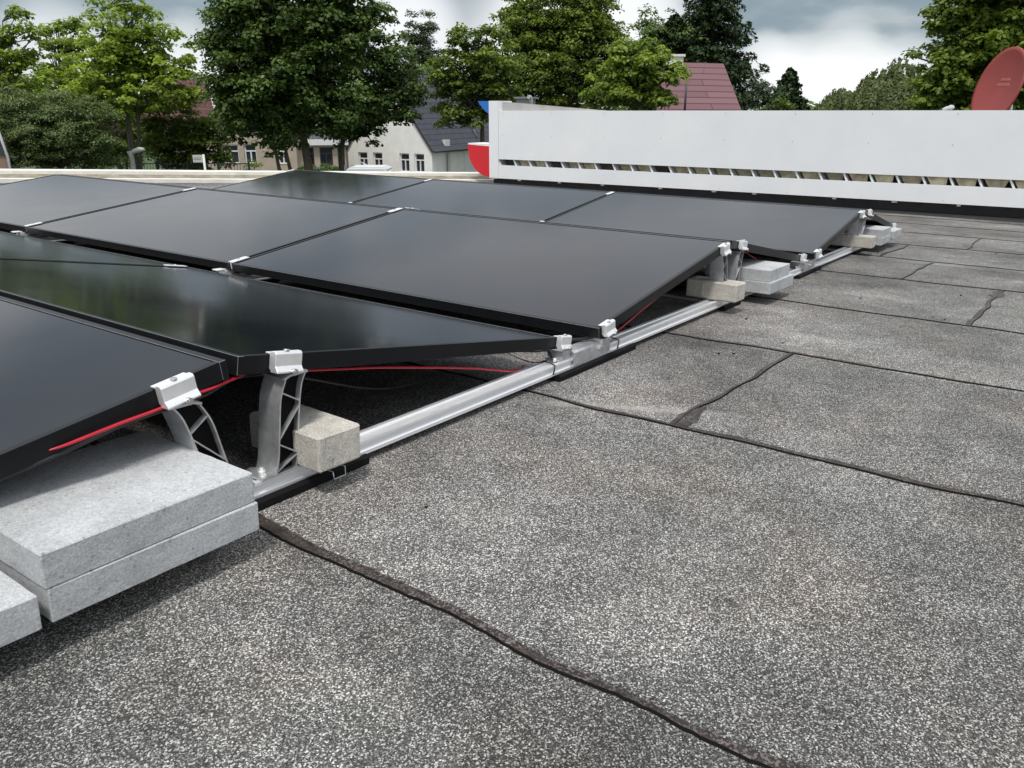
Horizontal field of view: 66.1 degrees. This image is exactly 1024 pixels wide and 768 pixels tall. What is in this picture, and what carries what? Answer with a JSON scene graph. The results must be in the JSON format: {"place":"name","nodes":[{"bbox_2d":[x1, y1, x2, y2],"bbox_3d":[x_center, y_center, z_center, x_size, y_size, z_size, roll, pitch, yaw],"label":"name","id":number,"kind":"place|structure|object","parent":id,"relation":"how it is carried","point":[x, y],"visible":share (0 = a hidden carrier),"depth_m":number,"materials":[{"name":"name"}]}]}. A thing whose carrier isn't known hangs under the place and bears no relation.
{"place":"outdoors","nodes":[
{"label":"outdoors","id":0,"kind":"place"},
{"bbox_2d":[10,118,168,169],"bbox_3d":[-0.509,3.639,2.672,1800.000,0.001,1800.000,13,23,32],"label":"ground","id":1,"kind":"structure","parent":0,"point":[152,166],"depth_m":65.84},
{"bbox_2d":[0,133,11,168],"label":"brick building","id":2,"kind":"structure","parent":1,"relation":"on","point":[5,163],"depth_m":21.12,"materials":[{"name":"grey paint"}]},
{"bbox_2d":[0,83,129,168],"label":"olive bush","id":3,"kind":"object","parent":1,"relation":"on","point":[42,131],"visible":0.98,"depth_m":23.31,"materials":[{"name":"green plant"}]},
{"bbox_2d":[1,59,162,169],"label":"back trees","id":4,"kind":"object","parent":1,"relation":"on","point":[121,123],"visible":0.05,"depth_m":44.77,"materials":[{"name":"green plant"}]},
{"bbox_2d":[140,78,214,169],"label":"brown roofed house","id":5,"kind":"structure","parent":1,"relation":"on","point":[205,109],"depth_m":44.67,"materials":[{"name":"tile"}]},
{"bbox_2d":[207,106,348,170],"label":"beige house","id":6,"kind":"structure","parent":1,"relation":"on","point":[244,153],"depth_m":38.72,"materials":[{"name":"white paint"}]},
{"bbox_2d":[222,145,239,164],"bbox_3d":[-13.908,-11.337,38.881,1.020,0.970,0.190,2,19,6],"label":"window","id":7,"kind":"structure","parent":6,"relation":"in","point":[235,147],"depth_m":38.85,"materials":[{"name":"white paint"}]},
{"bbox_2d":[244,144,256,164],"bbox_3d":[-12.861,-11.310,38.773,0.740,0.990,0.190,2,19,6],"label":"window","id":8,"kind":"structure","parent":6,"relation":"in","point":[250,152],"depth_m":38.79,"materials":[{"name":"white paint"}]},
{"bbox_2d":[278,146,286,164],"bbox_3d":[-11.222,-11.244,38.614,0.620,0.970,0.190,2,19,6],"label":"window","id":9,"kind":"structure","parent":6,"relation":"in","point":[283,160],"depth_m":38.71,"materials":[{"name":"white paint"}]},
{"bbox_2d":[185,0,398,169],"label":"maple tree","id":10,"kind":"object","parent":1,"relation":"on","point":[265,56],"visible":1,"depth_m":22.42,"materials":[{"name":"green plant"}]},
{"bbox_2d":[320,0,434,170],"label":"maple tree","id":11,"kind":"object","parent":1,"relation":"on","point":[395,92],"visible":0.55,"depth_m":24.09,"materials":[{"name":"green plant"}]},
{"bbox_2d":[399,9,446,70],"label":"birch tree","id":12,"kind":"object","parent":1,"relation":"on","point":[424,51],"visible":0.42,"depth_m":63.98,"materials":[{"name":"green plant"}]},
{"bbox_2d":[9,96,1018,153],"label":"woodland","id":13,"kind":"object","parent":1,"relation":"on","point":[757,109],"depth_m":93.23,"materials":[{"name":"green plant"}]},
{"bbox_2d":[578,34,694,110],"bbox_3d":[4.013,-7.889,25.895,3.737,6.616,2.837,0,19,0],"label":"young maple","id":14,"kind":"object","parent":1,"relation":"on","point":[637,87],"visible":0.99,"depth_m":24.78,"materials":[{"name":"green plant"}]},
{"bbox_2d":[630,13,699,110],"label":"fir tree","id":15,"kind":"object","parent":1,"relation":"on","point":[675,20],"visible":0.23,"depth_m":45.26,"materials":[{"name":"green plant"}]},
{"bbox_2d":[618,3,729,70],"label":"round tree","id":16,"kind":"object","parent":1,"relation":"on","point":[651,30],"visible":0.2,"depth_m":45.11,"materials":[{"name":"green plant"}]},
{"bbox_2d":[653,54,741,110],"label":"mauve roofed house","id":17,"kind":"structure","parent":1,"relation":"on","point":[708,87],"depth_m":36.72,"materials":[{"name":"tile"}]},
{"bbox_2d":[676,0,772,110],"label":"fir tree","id":18,"kind":"object","parent":1,"relation":"on","point":[716,13],"visible":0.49,"depth_m":44.92,"materials":[{"name":"green plant"}]},
{"bbox_2d":[741,76,791,110],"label":"round tree","id":19,"kind":"object","parent":1,"relation":"on","point":[767,93],"visible":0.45,"depth_m":53.93,"materials":[{"name":"green plant"}]},
{"bbox_2d":[761,67,810,110],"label":"spruce tree","id":20,"kind":"object","parent":1,"relation":"on","point":[788,81],"visible":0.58,"depth_m":55.67,"materials":[{"name":"green plant"}]},
{"bbox_2d":[845,57,926,109],"bbox_3d":[17.913,-12.193,38.128,3.999,6.806,2.746,0,19,0],"label":"weeping willow","id":21,"kind":"object","parent":1,"relation":"on","point":[884,91],"visible":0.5,"depth_m":36.77,"materials":[{"name":"green plant"}]},
{"bbox_2d":[901,0,1023,109],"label":"maple tree","id":22,"kind":"object","parent":1,"relation":"on","point":[988,31],"visible":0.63,"depth_m":19.82,"materials":[{"name":"green plant"}]},
{"bbox_2d":[346,165,392,170],"bbox_3d":[-7.160,-8.814,35.573,3.412,2.025,1.810,0,19,0],"label":"parked van","id":23,"kind":"object","parent":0,"point":[371,168],"visible":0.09,"depth_m":34.49,"materials":[{"name":"white metal"}]},
{"bbox_2d":[345,71,497,178],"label":"white house","id":24,"kind":"structure","parent":0,"point":[423,145],"depth_m":42.51,"materials":[{"name":"paint"}]},
{"bbox_2d":[359,152,367,164],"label":"window","id":25,"kind":"structure","parent":24,"relation":"in","point":[362,155],"depth_m":43.50,"materials":[{"name":"white paint"}]},
{"bbox_2d":[374,152,382,164],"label":"window","id":26,"kind":"structure","parent":24,"relation":"in","point":[377,156],"depth_m":43.06,"materials":[{"name":"white paint"}]},
{"bbox_2d":[400,153,409,171],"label":"window","id":27,"kind":"structure","parent":24,"relation":"in","point":[404,157],"depth_m":42.35,"materials":[{"name":"white paint"}]},
{"bbox_2d":[415,154,424,171],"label":"window","id":28,"kind":"structure","parent":24,"relation":"in","point":[419,158],"depth_m":41.95,"materials":[{"name":"white paint"}]},
{"bbox_2d":[442,139,448,171],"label":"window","id":29,"kind":"structure","parent":24,"relation":"in","point":[446,153],"depth_m":42.95,"materials":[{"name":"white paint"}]},
{"bbox_2d":[464,150,477,171],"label":"door","id":30,"kind":"structure","parent":24,"relation":"in","point":[468,167],"depth_m":44.58,"materials":[{"name":"white paint"}]},
{"bbox_2d":[0,0,1022,110],"label":"sky","id":31,"kind":"structure","parent":0,"point":[830,44],"materials":[{"name":"white"}]},
{"bbox_2d":[0,183,1023,767],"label":"roof","id":32,"kind":"structure","parent":0,"point":[792,537],"depth_m":1.31,"materials":[{"name":"grey asphalt"}]},
{"bbox_2d":[19,234,73,243],"bbox_3d":[-2.218,-1.061,5.339,0.112,0.070,7.500,13,21,33],"label":"mounting rail","id":33,"kind":"object","parent":32,"relation":"on","point":[52,239],"visible":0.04,"depth_m":4.63,"materials":[{"name":"metal"}]},
{"bbox_2d":[11,231,34,237],"bbox_3d":[-2.813,-0.858,4.515,0.060,0.043,0.105,13,21,33],"label":"clamp","id":34,"kind":"object","parent":33,"relation":"on","point":[20,232],"visible":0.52,"depth_m":4.50,"materials":[{"name":"silver metal"}]},
{"bbox_2d":[0,174,190,232],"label":"solar module","id":35,"kind":"object","parent":33,"relation":"on","point":[42,199],"visible":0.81,"depth_m":5.29,"materials":[{"name":"black glass"}]},
{"bbox_2d":[60,174,195,187],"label":"solar module","id":36,"kind":"object","parent":33,"relation":"on","point":[130,181],"visible":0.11,"depth_m":5.77,"materials":[{"name":"black glass"}]},
{"bbox_2d":[214,170,426,201],"bbox_3d":[-1.815,-1.823,7.280,1.846,0.035,1.134,13,30,33],"label":"solar module","id":37,"kind":"object","parent":33,"relation":"on","point":[335,186],"visible":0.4,"depth_m":7.26,"materials":[{"name":"black glass"}]},
{"bbox_2d":[308,170,426,178],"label":"solar module","id":38,"kind":"object","parent":33,"relation":"on","point":[367,174],"visible":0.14,"depth_m":7.69,"materials":[{"name":"black glass"}]},
{"bbox_2d":[0,169,493,182],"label":"parapet","id":39,"kind":"structure","parent":32,"relation":"on","point":[164,176],"depth_m":10.30,"materials":[{"name":"beige concrete"}]},
{"bbox_2d":[223,271,278,282],"bbox_3d":[-0.690,-0.700,4.335,0.114,0.073,7.500,13,21,33],"label":"mounting rail","id":40,"kind":"object","parent":32,"relation":"on","point":[256,277],"visible":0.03,"depth_m":3.63,"materials":[{"name":"metal"}]},
{"bbox_2d":[0,231,173,265],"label":"solar module","id":41,"kind":"object","parent":40,"relation":"on","point":[14,246],"visible":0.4,"depth_m":3.37,"materials":[{"name":"black glass"}]},
{"bbox_2d":[26,188,395,269],"bbox_3d":[-1.688,-0.913,4.400,1.846,0.035,1.134,13,30,33],"label":"solar module","id":42,"kind":"object","parent":40,"relation":"on","point":[212,228],"visible":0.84,"depth_m":4.26,"materials":[{"name":"black glass"}]},
{"bbox_2d":[228,256,249,268],"bbox_3d":[-1.219,-0.543,3.518,0.034,0.038,0.090,13,30,33],"label":"panel clamp","id":43,"kind":"object","parent":42,"relation":"attached to","point":[238,259],"visible":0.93,"depth_m":3.50,"materials":[{"name":"metal"}]},
{"bbox_2d":[212,268,233,273],"bbox_3d":[-1.285,-0.497,3.511,0.060,0.043,0.105,13,21,33],"label":"clamp","id":44,"kind":"object","parent":40,"relation":"on","point":[222,270],"visible":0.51,"depth_m":3.49,"materials":[{"name":"silver metal"}]},
{"bbox_2d":[201,188,405,208],"bbox_3d":[-1.036,-1.176,5.299,1.846,0.035,1.134,13,12,33],"label":"solar module","id":45,"kind":"object","parent":40,"relation":"on","point":[305,198],"visible":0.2,"depth_m":4.76,"materials":[{"name":"black glass"}]},
{"bbox_2d":[353,179,608,220],"bbox_3d":[-0.287,-1.462,6.276,1.846,0.035,1.134,13,30,33],"label":"solar module","id":46,"kind":"object","parent":40,"relation":"on","point":[531,203],"visible":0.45,"depth_m":6.24,"materials":[{"name":"black glass"}]},
{"bbox_2d":[436,179,613,191],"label":"solar module","id":47,"kind":"object","parent":40,"relation":"on","point":[527,185],"visible":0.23,"depth_m":6.68,"materials":[{"name":"black glass"}]},
{"bbox_2d":[253,246,864,511],"bbox_3d":[0.696,-0.281,3.135,0.112,0.070,8.000,13,21,33],"label":"mounting rail","id":48,"kind":"object","parent":32,"relation":"on","point":[586,355],"visible":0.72,"depth_m":2.09,"materials":[{"name":"metal"}]},
{"bbox_2d":[0,571,41,647],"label":"concrete slab","id":49,"kind":"object","parent":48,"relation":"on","point":[20,618],"depth_m":1.01,"materials":[{"name":"grey concrete"}]},
{"bbox_2d":[0,501,258,621],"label":"concrete slab","id":50,"kind":"object","parent":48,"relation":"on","point":[80,592],"depth_m":1.14,"materials":[{"name":"grey concrete"}]},
{"bbox_2d":[0,430,254,588],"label":"concrete slab","id":51,"kind":"object","parent":50,"relation":"on","point":[69,516],"depth_m":1.18,"materials":[{"name":"grey concrete"}]},
{"bbox_2d":[150,372,254,485],"bbox_3d":[-0.545,0.089,1.389,0.076,0.242,0.165,13,21,33],"label":"ridge support","id":52,"kind":"object","parent":48,"relation":"on","point":[189,421],"visible":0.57,"depth_m":1.35,"materials":[{"name":"metal"}]},
{"bbox_2d":[0,296,228,478],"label":"solar module","id":53,"kind":"object","parent":52,"relation":"on","point":[64,378],"visible":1,"depth_m":1.37,"materials":[{"name":"black glass"}]},
{"bbox_2d":[0,373,447,480],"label":"solar cable","id":54,"kind":"object","parent":53,"relation":"attached to","point":[82,443],"visible":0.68,"depth_m":1.38,"materials":[{"name":"red plastic"}]},
{"bbox_2d":[246,349,307,481],"bbox_3d":[-0.453,0.051,1.515,0.076,0.243,0.122,13,21,33],"label":"ridge support","id":55,"kind":"object","parent":48,"relation":"on","point":[280,400],"visible":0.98,"depth_m":1.52,"materials":[{"name":"metal"}]},
{"bbox_2d":[49,366,523,450],"bbox_3d":[-0.326,0.012,1.731,0.066,0.213,1.356,13,21,33],"label":"solar cable","id":56,"kind":"object","parent":48,"relation":"on","point":[212,388],"visible":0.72,"depth_m":1.46,"materials":[{"name":"red rubber"}]},
{"bbox_2d":[249,404,359,472],"bbox_3d":[-0.426,0.105,1.615,0.221,0.077,0.113,14,21,34],"label":"paving block","id":57,"kind":"object","parent":48,"relation":"on","point":[323,441],"depth_m":1.55,"materials":[{"name":"concrete"}]},
{"bbox_2d":[327,465,345,479],"bbox_3d":[-0.361,0.180,1.613,0.025,0.021,0.035,13,21,33],"label":"wire clip","id":58,"kind":"object","parent":48,"relation":"attached to","point":[339,476],"visible":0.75,"depth_m":1.61,"materials":[{"name":"metal"}]},
{"bbox_2d":[508,353,546,362],"bbox_3d":[0.047,-0.077,2.323,0.128,0.038,0.028,-6,20,-16],"label":"cable loop","id":59,"kind":"object","parent":48,"relation":"on","point":[529,361],"visible":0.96,"depth_m":2.31,"materials":[{"name":"black plastic"}]},
{"bbox_2d":[527,350,552,359],"bbox_3d":[-0.051,-0.095,2.328,0.347,0.056,0.039,-3,19,-8],"label":"cable loop","id":60,"kind":"object","parent":48,"relation":"on","point":[542,351],"visible":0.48,"depth_m":2.36,"materials":[{"name":"black plastic"}]},
{"bbox_2d":[545,334,572,361],"bbox_3d":[0.146,-0.113,2.365,0.071,0.080,0.082,13,21,33],"label":"clamp","id":61,"kind":"object","parent":48,"relation":"attached to","point":[561,353],"visible":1,"depth_m":2.35,"materials":[{"name":"metal"}]},
{"bbox_2d":[0,258,556,374],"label":"solar module","id":62,"kind":"object","parent":61,"relation":"on","point":[240,325],"visible":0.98,"depth_m":2.05,"materials":[{"name":"black glass"}]},
{"bbox_2d":[572,336,592,340],"bbox_3d":[0.184,-0.144,2.502,0.254,0.021,0.052,-12,22,-30],"label":"solar cable","id":63,"kind":"object","parent":48,"relation":"on","point":[580,338],"visible":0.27,"depth_m":2.50,"materials":[{"name":"black plastic"}]},
{"bbox_2d":[588,319,616,348],"bbox_3d":[0.275,-0.158,2.509,0.098,0.089,0.138,13,21,33],"label":"clamp","id":64,"kind":"object","parent":48,"relation":"attached to","point":[609,329],"visible":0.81,"depth_m":2.51,"materials":[{"name":"metal"}]},
{"bbox_2d":[231,209,729,338],"bbox_3d":[-0.160,-0.552,3.397,1.846,0.035,1.134,13,30,33],"label":"solar module","id":65,"kind":"object","parent":64,"relation":"on","point":[580,280],"visible":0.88,"depth_m":3.21,"materials":[{"name":"black glass"}]},
{"bbox_2d":[617,301,653,330],"bbox_3d":[0.518,-0.312,2.913,0.039,0.123,0.746,12,22,31],"label":"solar cable","id":66,"kind":"object","parent":48,"relation":"on","point":[629,320],"visible":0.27,"depth_m":2.77,"materials":[{"name":"red rubber"}]},
{"bbox_2d":[686,276,745,302],"bbox_3d":[0.871,-0.407,3.366,0.225,0.077,0.111,14,21,34],"label":"paving block","id":67,"kind":"object","parent":48,"relation":"on","point":[732,291],"depth_m":3.32,"materials":[{"name":"concrete"}]},
{"bbox_2d":[710,242,731,281],"bbox_3d":[0.891,-0.479,3.324,0.090,0.246,0.170,13,21,33],"label":"ridge support","id":68,"kind":"object","parent":48,"relation":"on","point":[719,269],"visible":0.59,"depth_m":3.29,"materials":[{"name":"metal"}]},
{"bbox_2d":[727,240,748,280],"bbox_3d":[0.975,-0.511,3.441,0.091,0.242,0.122,13,21,33],"label":"ridge support","id":69,"kind":"object","parent":48,"relation":"on","point":[734,259],"visible":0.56,"depth_m":3.43,"materials":[{"name":"metal"}]},
{"bbox_2d":[706,274,793,294],"bbox_3d":[1.119,-0.489,3.700,0.306,0.052,0.341,14,21,33],"label":"concrete slab","id":70,"kind":"object","parent":48,"relation":"on","point":[773,286],"depth_m":3.53,"materials":[{"name":"grey concrete"}]},
{"bbox_2d":[705,258,789,281],"bbox_3d":[1.105,-0.539,3.684,0.301,0.053,0.301,13,21,33],"label":"concrete slab","id":71,"kind":"object","parent":70,"relation":"on","point":[760,270],"depth_m":3.57,"materials":[{"name":"grey concrete"}]},
{"bbox_2d":[790,253,807,267],"bbox_3d":[1.562,-0.674,4.284,0.098,0.080,0.082,13,21,33],"label":"clamp","id":72,"kind":"object","parent":48,"relation":"attached to","point":[797,264],"visible":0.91,"depth_m":4.28,"materials":[{"name":"metal"}]},
{"bbox_2d":[407,208,800,261],"bbox_3d":[0.492,-0.815,4.296,1.846,0.035,1.134,13,12,33],"label":"solar module","id":73,"kind":"object","parent":72,"relation":"on","point":[758,251],"visible":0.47,"depth_m":3.82,"materials":[{"name":"black glass"}]},
{"bbox_2d":[806,249,823,264],"bbox_3d":[1.660,-0.706,4.387,0.150,0.090,0.108,-17,25,-40],"label":"clamp","id":74,"kind":"object","parent":48,"relation":"attached to","point":[818,255],"visible":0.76,"depth_m":4.38,"materials":[{"name":"metal"}]},
{"bbox_2d":[545,192,863,258],"bbox_3d":[1.242,-1.100,5.273,1.846,0.035,1.134,13,30,33],"label":"solar module","id":75,"kind":"object","parent":74,"relation":"on","point":[800,229],"visible":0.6,"depth_m":5.20,"materials":[{"name":"black glass"}]},
{"bbox_2d":[830,233,875,248],"bbox_3d":[2.274,-0.963,5.265,0.279,0.077,0.118,13,21,33],"label":"paving block","id":76,"kind":"object","parent":48,"relation":"on","point":[859,241],"depth_m":5.21,"materials":[{"name":"concrete"}]},
{"bbox_2d":[846,210,866,246],"bbox_3d":[2.286,-1.029,5.204,0.105,0.246,0.170,13,21,33],"label":"ridge support","id":77,"kind":"object","parent":48,"relation":"on","point":[853,229],"visible":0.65,"depth_m":5.18,"materials":[{"name":"metal"}]},
{"bbox_2d":[859,209,873,234],"bbox_3d":[2.374,-1.062,5.326,0.105,0.242,0.135,13,21,33],"label":"ridge support","id":78,"kind":"object","parent":48,"relation":"on","point":[862,224],"visible":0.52,"depth_m":5.31,"materials":[{"name":"metal"}]},
{"bbox_2d":[875,234,889,245],"bbox_3d":[2.478,-1.032,5.552,0.301,0.052,0.311,13,21,32],"label":"concrete slab","id":79,"kind":"object","parent":48,"relation":"on","point":[882,240],"depth_m":5.38,"materials":[{"name":"grey concrete"}]},
{"bbox_2d":[844,225,890,237],"bbox_3d":[2.481,-1.085,5.547,0.301,0.053,0.311,13,21,33],"label":"concrete slab","id":80,"kind":"object","parent":79,"relation":"on","point":[879,231],"depth_m":5.40,"materials":[{"name":"grey concrete"}]},
{"bbox_2d":[890,228,901,238],"bbox_3d":[2.683,-1.125,5.802,0.301,0.051,0.301,13,21,33],"label":"concrete slab","id":81,"kind":"object","parent":48,"relation":"on","point":[895,232],"depth_m":5.69,"materials":[{"name":"grey concrete"}]},
{"bbox_3d":[2.962,-1.231,6.185,0.131,0.080,0.081,13,21,33],"label":"low clamp","id":82,"kind":"object","parent":48,"relation":"attached to","visible":0},
{"bbox_2d":[622,192,892,227],"bbox_3d":[1.906,-1.368,6.188,1.846,0.035,1.134,13,12,33],"label":"solar module","id":83,"kind":"object","parent":82,"relation":"on","point":[875,220],"visible":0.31,"depth_m":5.82,"materials":[{"name":"black glass"}]},
{"bbox_2d":[494,178,1023,222],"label":"roof kerb","id":84,"kind":"structure","parent":32,"relation":"on","point":[1003,214],"depth_m":9.16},
{"bbox_2d":[468,101,1023,207],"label":"sign box","id":85,"kind":"object","parent":84,"relation":"on","point":[966,157],"visible":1,"depth_m":9.31,"materials":[{"name":"white paint"}]},
{"bbox_2d":[514,97,537,103],"bbox_3d":[0.243,-4.666,13.729,0.300,0.650,0.300,13,23,32],"label":"roof vent","id":86,"kind":"object","parent":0,"point":[524,100],"visible":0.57,"depth_m":13.55,"materials":[{"name":"grey metal"}]},
{"bbox_2d":[970,47,1023,109],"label":"satellite dish","id":87,"kind":"object","parent":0,"point":[999,85],"visible":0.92,"depth_m":9.01,"materials":[{"name":"red paint"}]},
{"bbox_2d":[942,105,954,109],"bbox_3d":[4.713,-2.809,8.551,0.130,0.427,0.054,0,19,0],"label":"antenna head","id":88,"kind":"object","parent":87,"relation":"attached to","point":[950,107],"visible":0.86,"depth_m":8.48},
{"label":"road","id":89,"kind":"structure","parent":0,"visible":0},
{"bbox_2d":[0,3,48,166],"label":"lime green tree","id":90,"kind":"object","parent":89,"relation":"on","point":[22,57],"visible":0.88,"depth_m":27.54,"materials":[{"name":"green plant"}]},
{"bbox_2d":[23,15,98,168],"bbox_3d":[-17.047,-9.984,30.290,3.290,7.702,2.330,0,19,0],"label":"lime green tree","id":91,"kind":"object","parent":89,"relation":"on","point":[60,26],"visible":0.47,"depth_m":29.24,"materials":[{"name":"green plant"}]},
{"bbox_2d":[92,116,124,138],"bbox_3d":[-16.438,-8.835,31.741,1.809,4.583,1.375,0,19,0],"label":"tree","id":92,"kind":"object","parent":89,"relation":"on","point":[117,128],"visible":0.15,"depth_m":31.40,"materials":[{"name":"green plant"}]},
{"bbox_2d":[88,134,137,168],"bbox_3d":[-13.400,-6.471,26.319,1.820,3.660,1.200,4,20,12],"label":"hedge bush","id":93,"kind":"object","parent":89,"relation":"on","point":[119,149],"visible":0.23,"depth_m":25.84,"materials":[{"name":"green plant"}]},
{"bbox_2d":[34,0,210,169],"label":"lime green tree","id":94,"kind":"object","parent":89,"relation":"on","point":[124,57],"visible":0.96,"depth_m":25.40,"materials":[{"name":"green plant"}]},
{"bbox_2d":[126,147,144,169],"bbox_3d":[-12.407,-6.277,26.398,0.600,3.229,0.200,0,19,0],"label":"vent pipe","id":95,"kind":"object","parent":89,"relation":"on","point":[131,156],"visible":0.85,"depth_m":25.90,"materials":[{"name":"grey metal"}]},
{"bbox_2d":[133,103,237,169],"bbox_3d":[-11.375,-7.667,28.267,3.568,4.642,2.497,4,19,11],"label":"dark shrub","id":96,"kind":"object","parent":89,"relation":"on","point":[198,138],"visible":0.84,"depth_m":27.40,"materials":[{"name":"green plant"}]},
{"bbox_2d":[125,161,249,169],"bbox_3d":[-11.145,-6.364,27.427,4.260,2.721,0.060,0,19,0],"label":"garden fence","id":97,"kind":"object","parent":89,"relation":"on","point":[187,163],"visible":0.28,"depth_m":27.01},
{"bbox_2d":[192,154,205,169],"bbox_3d":[-10.347,-6.163,26.438,0.400,2.987,0.080,0,19,0],"label":"signboard","id":98,"kind":"object","parent":89,"relation":"on","point":[198,158],"visible":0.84,"depth_m":25.98,"materials":[{"name":"white paint"}]},
{"bbox_2d":[243,159,263,170],"bbox_3d":[-11.404,-8.789,34.988,1.040,2.375,0.936,0,19,0],"label":"garden shrub","id":99,"kind":"object","parent":89,"relation":"on","point":[255,164],"visible":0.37,"depth_m":34.64,"materials":[{"name":"green plant"}]},
{"bbox_2d":[211,97,320,170],"bbox_3d":[-8.793,-8.601,28.820,3.989,6.066,2.860,0,19,0],"label":"maple tree","id":100,"kind":"object","parent":89,"relation":"on","point":[241,134],"visible":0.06,"depth_m":28.68,"materials":[{"name":"green plant"}]},
{"bbox_2d":[297,162,338,170],"bbox_3d":[-7.833,-7.832,32.187,1.765,2.396,0.935,0,19,0],"label":"hedge","id":101,"kind":"object","parent":89,"relation":"on","point":[331,168],"visible":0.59,"depth_m":31.73,"materials":[{"name":"green plant"}]},
{"bbox_2d":[423,22,534,141],"bbox_3d":[-1.231,-9.142,28.467,4.082,7.310,2.517,0,19,0],"label":"street tree","id":102,"kind":"object","parent":89,"relation":"on","point":[485,74],"visible":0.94,"depth_m":27.74,"materials":[{"name":"green plant"}]},
{"bbox_2d":[761,95,797,110],"bbox_3d":[12.803,-11.397,38.407,1.750,5.078,1.227,0,19,0],"label":"round tree","id":103,"kind":"object","parent":89,"relation":"on","point":[784,105],"visible":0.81,"depth_m":37.50,"materials":[{"name":"green plant"}]},
{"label":"pavement","id":104,"kind":"structure","parent":0,"visible":0},
{"bbox_2d":[297,119,347,170],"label":"garden wing","id":105,"kind":"structure","parent":104,"relation":"on","point":[321,151],"depth_m":39.14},
{"bbox_2d":[309,147,314,166],"bbox_3d":[-10.052,-11.280,39.099,0.540,0.938,0.190,-5,20,-14],"label":"window","id":106,"kind":"structure","parent":105,"relation":"in","point":[311,148],"depth_m":39.11,"materials":[{"name":"black glass"}]},
{"bbox_2d":[319,147,333,166],"bbox_3d":[-9.280,-11.348,39.295,0.740,0.938,0.190,-5,20,-14],"label":"window","id":107,"kind":"structure","parent":105,"relation":"in","point":[326,156],"depth_m":39.30,"materials":[{"name":"black glass"}]},
{"bbox_2d":[487,0,635,110],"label":"round tree","id":108,"kind":"object","parent":104,"relation":"on","point":[579,37],"visible":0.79,"depth_m":37.78,"materials":[{"name":"green plant"}]},
{"bbox_2d":[813,87,859,110],"bbox_3d":[16.637,-12.252,40.231,3.352,5.518,2.362,0,19,0],"label":"weeping willow","id":109,"kind":"object","parent":104,"relation":"on","point":[838,99],"visible":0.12,"depth_m":39.10,"materials":[{"name":"green plant"}]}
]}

